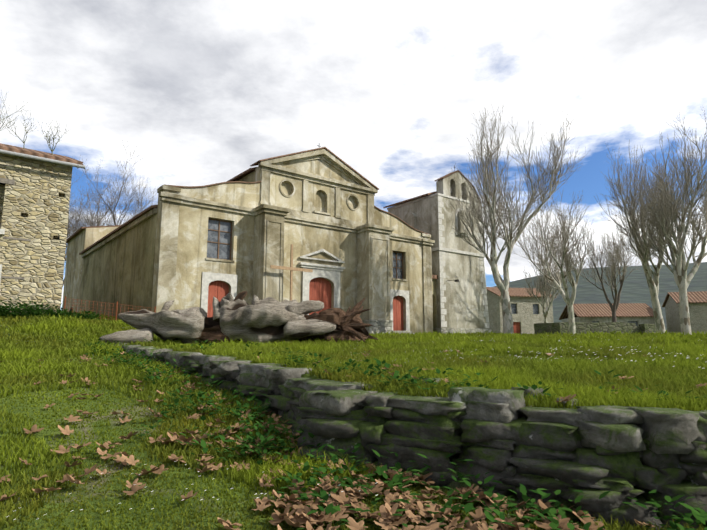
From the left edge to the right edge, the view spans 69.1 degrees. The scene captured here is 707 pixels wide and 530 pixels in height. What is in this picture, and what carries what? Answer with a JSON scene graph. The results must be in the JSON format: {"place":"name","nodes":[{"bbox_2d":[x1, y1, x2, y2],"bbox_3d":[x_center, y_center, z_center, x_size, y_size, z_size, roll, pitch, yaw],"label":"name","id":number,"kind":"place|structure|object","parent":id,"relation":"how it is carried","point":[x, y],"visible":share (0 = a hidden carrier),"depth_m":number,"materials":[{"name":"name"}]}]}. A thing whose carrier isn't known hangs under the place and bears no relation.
{"place":"outdoors","nodes":[
{"label":"outdoors","id":0,"kind":"place"},
{"bbox_2d":[0,310,706,529],"bbox_3d":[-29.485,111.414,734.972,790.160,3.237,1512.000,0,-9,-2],"label":"terrain","id":1,"kind":"structure","parent":0,"point":[49,432],"depth_m":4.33,"materials":[{"name":"green plant"}]},
{"bbox_2d":[0,153,72,313],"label":"stone house","id":2,"kind":"structure","parent":1,"relation":"on","point":[34,202],"depth_m":21.42,"materials":[{"name":"beige stone"}]},
{"bbox_2d":[0,229,4,281],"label":"house stone trim","id":3,"kind":"structure","parent":2,"relation":"attached to","point":[2,231],"depth_m":20.50,"materials":[{"name":"beige stone"}]},
{"bbox_2d":[0,178,30,278],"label":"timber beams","id":4,"kind":"structure","parent":2,"relation":"in","point":[7,181],"depth_m":20.96,"materials":[{"name":"brown wood"}]},
{"bbox_2d":[0,143,82,164],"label":"house roof","id":5,"kind":"structure","parent":2,"relation":"on","point":[35,153],"depth_m":22.01,"materials":[{"name":"brown tile"}]},
{"bbox_2d":[0,92,27,130],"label":"roof scrub","id":6,"kind":"object","parent":5,"relation":"on","point":[7,115],"visible":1,"depth_m":21.96,"materials":[{"name":"plant"}]},
{"bbox_2d":[1,110,35,148],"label":"roof scrub","id":7,"kind":"object","parent":5,"relation":"on","point":[23,141],"visible":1,"depth_m":23.28,"materials":[{"name":"grey plant"}]},
{"bbox_2d":[37,121,66,154],"bbox_3d":[-13.377,-5.437,23.015,1.244,2.003,1.460,3,-9,-18],"label":"roof scrub","id":8,"kind":"object","parent":5,"relation":"on","point":[49,140],"visible":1,"depth_m":22.78,"materials":[{"name":"plant"}]},
{"bbox_2d":[0,149,84,168],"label":"house gutter","id":9,"kind":"object","parent":2,"relation":"on","point":[41,158],"visible":0.88,"depth_m":21.44,"materials":[{"name":"metal"}]},
{"bbox_2d":[0,297,101,319],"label":"weeds","id":10,"kind":"object","parent":1,"relation":"on","point":[25,312],"visible":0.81,"depth_m":20.34,"materials":[{"name":"plant"}]},
{"bbox_2d":[62,191,113,286],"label":"bare tree","id":11,"kind":"object","parent":1,"relation":"on","point":[75,223],"visible":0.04,"depth_m":59.50,"materials":[{"name":"grey plant"}]},
{"bbox_2d":[62,227,117,311],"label":"annex building","id":12,"kind":"structure","parent":1,"relation":"on","point":[82,241],"depth_m":38.15,"materials":[{"name":"paint"}]},
{"bbox_2d":[63,296,155,321],"bbox_3d":[-10.310,2.040,21.781,3.566,1.337,0.055,3,-9,-18],"label":"rusty fence","id":13,"kind":"object","parent":1,"relation":"on","point":[101,304],"visible":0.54,"depth_m":21.73,"materials":[{"name":"brown metal"}]},
{"bbox_2d":[66,298,149,319],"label":"rusty fence rails","id":14,"kind":"object","parent":13,"relation":"attached to","point":[102,308],"visible":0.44,"depth_m":21.69,"materials":[{"name":"brown metal"}]},
{"bbox_2d":[65,140,158,260],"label":"bare tree","id":15,"kind":"object","parent":1,"relation":"on","point":[98,222],"visible":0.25,"depth_m":50.11,"materials":[{"name":"grey plant"}]},
{"bbox_2d":[79,171,254,315],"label":"church side wall","id":16,"kind":"structure","parent":1,"relation":"on","point":[120,269],"depth_m":27.80,"materials":[{"name":"beige paint"}]},
{"bbox_2d":[81,208,156,257],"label":"cornice","id":17,"kind":"structure","parent":16,"relation":"attached to","point":[144,217],"depth_m":28.06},
{"bbox_2d":[66,167,256,254],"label":"church roofs","id":18,"kind":"structure","parent":16,"relation":"on","point":[151,207],"depth_m":28.90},
{"bbox_2d":[99,291,379,343],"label":"boulders","id":19,"kind":"object","parent":1,"relation":"on","point":[267,319],"visible":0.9,"depth_m":15.73,"materials":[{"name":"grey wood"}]},
{"bbox_2d":[151,155,429,332],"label":"church facade","id":20,"kind":"structure","parent":1,"relation":"on","point":[192,264],"depth_m":27.60,"materials":[{"name":"beige paint"}]},
{"bbox_2d":[156,148,434,332],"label":"church trim","id":21,"kind":"structure","parent":20,"relation":"attached to","point":[373,264],"depth_m":27.93,"materials":[{"name":"beige paint"}]},
{"bbox_2d":[164,147,427,233],"bbox_3d":[-1.961,-4.731,29.412,17.600,3.962,1.100,7,-11,-38],"label":"church coping","id":22,"kind":"object","parent":20,"relation":"on","point":[333,154],"visible":0.27,"depth_m":28.12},
{"bbox_2d":[201,249,409,330],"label":"door surrounds","id":23,"kind":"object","parent":20,"relation":"attached to","point":[331,273],"depth_m":28.13,"materials":[{"name":"grey stone"}]},
{"bbox_2d":[207,278,403,330],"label":"doors","id":24,"kind":"structure","parent":20,"relation":"in","point":[320,289],"depth_m":28.49,"materials":[{"name":"red wood"}]},
{"bbox_2d":[207,218,403,278],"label":"window frames","id":25,"kind":"structure","parent":20,"relation":"in","point":[230,244],"depth_m":25.46,"materials":[{"name":"brown wood"}]},
{"bbox_2d":[207,219,401,278],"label":"window panes","id":26,"kind":"structure","parent":25,"relation":"in","point":[212,250],"depth_m":25.29,"materials":[{"name":"grey glass"}]},
{"bbox_2d":[270,244,312,300],"bbox_3d":[-3.085,1.383,25.439,2.440,4.900,0.115,7,-11,-38],"label":"wooden cross","id":27,"kind":"object","parent":1,"relation":"on","point":[291,268],"visible":0.82,"depth_m":25.56,"materials":[{"name":"brown wood"}]},
{"bbox_2d":[0,316,702,519],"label":"daisies","id":28,"kind":"object","parent":1,"relation":"on","point":[334,363],"visible":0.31,"depth_m":9.07,"materials":[{"name":"white plant"}]},
{"bbox_2d":[0,350,706,529],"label":"fallen leaves","id":29,"kind":"object","parent":1,"relation":"on","point":[299,517],"visible":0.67,"depth_m":3.84,"materials":[{"name":"brown plant"}]},
{"bbox_2d":[362,319,392,333],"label":"church pier plinths","id":30,"kind":"object","parent":1,"relation":"on","point":[381,326],"visible":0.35,"depth_m":29.08,"materials":[{"name":"grey stone"}]},
{"bbox_2d":[82,334,706,529],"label":"wall weeds","id":31,"kind":"object","parent":1,"relation":"on","point":[700,515],"depth_m":4.23,"materials":[{"name":"green plant"}]},
{"bbox_2d":[392,331,413,333],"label":"church steps","id":32,"kind":"structure","parent":1,"relation":"on","point":[406,332],"depth_m":31.29,"materials":[{"name":"grey stone"}]},
{"bbox_2d":[114,343,706,529],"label":"retaining wall","id":33,"kind":"structure","parent":1,"relation":"on","point":[593,453],"depth_m":4.17,"materials":[{"name":"stone"}]},
{"bbox_2d":[432,279,436,328],"bbox_3d":[5.080,3.079,34.307,1.000,4.400,0.500,7,-11,-38],"label":"church tower link","id":34,"kind":"object","parent":1,"relation":"on","point":[434,303],"visible":0.15,"depth_m":34.44,"materials":[{"name":"beige paint"}]},
{"bbox_2d":[433,327,491,333],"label":"tower plinth","id":35,"kind":"structure","parent":1,"relation":"on","point":[451,330],"depth_m":35.01,"materials":[{"name":"stone"}]},
{"bbox_2d":[388,195,488,328],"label":"bell tower","id":36,"kind":"structure","parent":35,"relation":"on","point":[464,306],"depth_m":35.87,"materials":[{"name":"paint"}]},
{"bbox_2d":[383,170,481,207],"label":"tower roof","id":37,"kind":"structure","parent":36,"relation":"on","point":[424,195],"depth_m":37.02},
{"bbox_2d":[448,165,462,281],"bbox_3d":[7.051,-3.036,36.033,2.966,8.790,0.985,21,-22,-67],"label":"tower ironwork","id":38,"kind":"object","parent":36,"relation":"attached to","point":[457,280],"visible":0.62,"depth_m":36.58,"materials":[{"name":"black metal"}]},
{"bbox_2d":[436,172,476,202],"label":"bell gable","id":39,"kind":"structure","parent":36,"relation":"on","point":[444,185],"depth_m":36.74,"materials":[{"name":"beige paint"}]},
{"bbox_2d":[387,193,489,327],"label":"tower stone trim","id":40,"kind":"structure","parent":35,"relation":"on","point":[442,250],"depth_m":35.46,"materials":[{"name":"grey stone"}]},
{"bbox_2d":[422,378,577,414],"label":"loose stones","id":41,"kind":"object","parent":1,"relation":"on","point":[514,398],"visible":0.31,"depth_m":4.46,"materials":[{"name":"grey stone"}]},
{"bbox_2d":[445,102,586,333],"bbox_3d":[8.759,-2.433,28.237,7.264,13.330,6.407,-7,-11,40],"label":"plane tree","id":42,"kind":"object","parent":1,"relation":"on","point":[496,210],"visible":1,"depth_m":28.04,"materials":[{"name":"grey plant"}]},
{"bbox_2d":[486,287,555,334],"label":"house","id":43,"kind":"structure","parent":1,"relation":"on","point":[527,311],"depth_m":64.66,"materials":[{"name":"stone"}]},
{"bbox_2d":[513,322,519,333],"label":"hamlet house doors","id":44,"kind":"structure","parent":43,"relation":"in","point":[516,325],"depth_m":64.16,"materials":[{"name":"brown wood"}]},
{"bbox_2d":[511,304,537,313],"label":"windows","id":45,"kind":"structure","parent":43,"relation":"in","point":[513,306],"depth_m":65.04,"materials":[{"name":"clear glass"}]},
{"bbox_2d":[522,237,571,322],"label":"plane tree","id":46,"kind":"object","parent":1,"relation":"on","point":[541,287],"visible":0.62,"depth_m":48.14,"materials":[{"name":"grey plant"}]},
{"bbox_2d":[502,182,594,334],"bbox_3d":[14.664,-0.758,37.838,5.708,12.727,8.671,0,-9,-2],"label":"plane tree","id":47,"kind":"object","parent":1,"relation":"on","point":[564,255],"visible":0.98,"depth_m":36.59,"materials":[{"name":"grey plant"}]},
{"bbox_2d":[534,322,655,334],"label":"stone wall","id":48,"kind":"structure","parent":1,"relation":"on","point":[582,327],"depth_m":40.68,"materials":[{"name":"grey stone"}]},
{"bbox_2d":[559,303,654,325],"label":"tiled roof","id":49,"kind":"structure","parent":1,"relation":"on","point":[639,313],"depth_m":71.74,"materials":[{"name":"tile"}]},
{"bbox_2d":[592,321,637,325],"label":"windows","id":50,"kind":"structure","parent":49,"relation":"in","point":[592,321],"depth_m":70.94,"materials":[{"name":"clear glass"}]},
{"bbox_2d":[576,222,639,321],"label":"plane tree","id":51,"kind":"object","parent":1,"relation":"on","point":[617,257],"visible":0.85,"depth_m":42.70,"materials":[{"name":"grey plant"}]},
{"bbox_2d":[594,140,687,332],"bbox_3d":[17.560,-1.644,30.360,4.885,12.327,5.589,0,-9,-2],"label":"plane tree","id":52,"kind":"object","parent":1,"relation":"on","point":[633,231],"visible":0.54,"depth_m":30.56,"materials":[{"name":"grey plant"}]},
{"bbox_2d":[631,106,706,334],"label":"plane tree","id":53,"kind":"object","parent":1,"relation":"on","point":[668,213],"visible":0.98,"depth_m":25.72,"materials":[{"name":"grey plant"}]},
{"bbox_2d":[662,291,706,333],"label":"house","id":54,"kind":"structure","parent":1,"relation":"on","point":[697,302],"depth_m":69.24,"materials":[{"name":"stone"}]},
{"bbox_2d":[0,0,706,309],"label":"sky","id":55,"kind":"structure","parent":0,"point":[204,91],"materials":[{"name":"white"}]},
{"bbox_2d":[494,262,706,329],"bbox_3d":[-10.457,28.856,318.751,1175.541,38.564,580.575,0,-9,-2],"label":"wooded hills","id":56,"kind":"structure","parent":0,"point":[635,288],"depth_m":168.99,"materials":[{"name":"green plant"}]}
]}

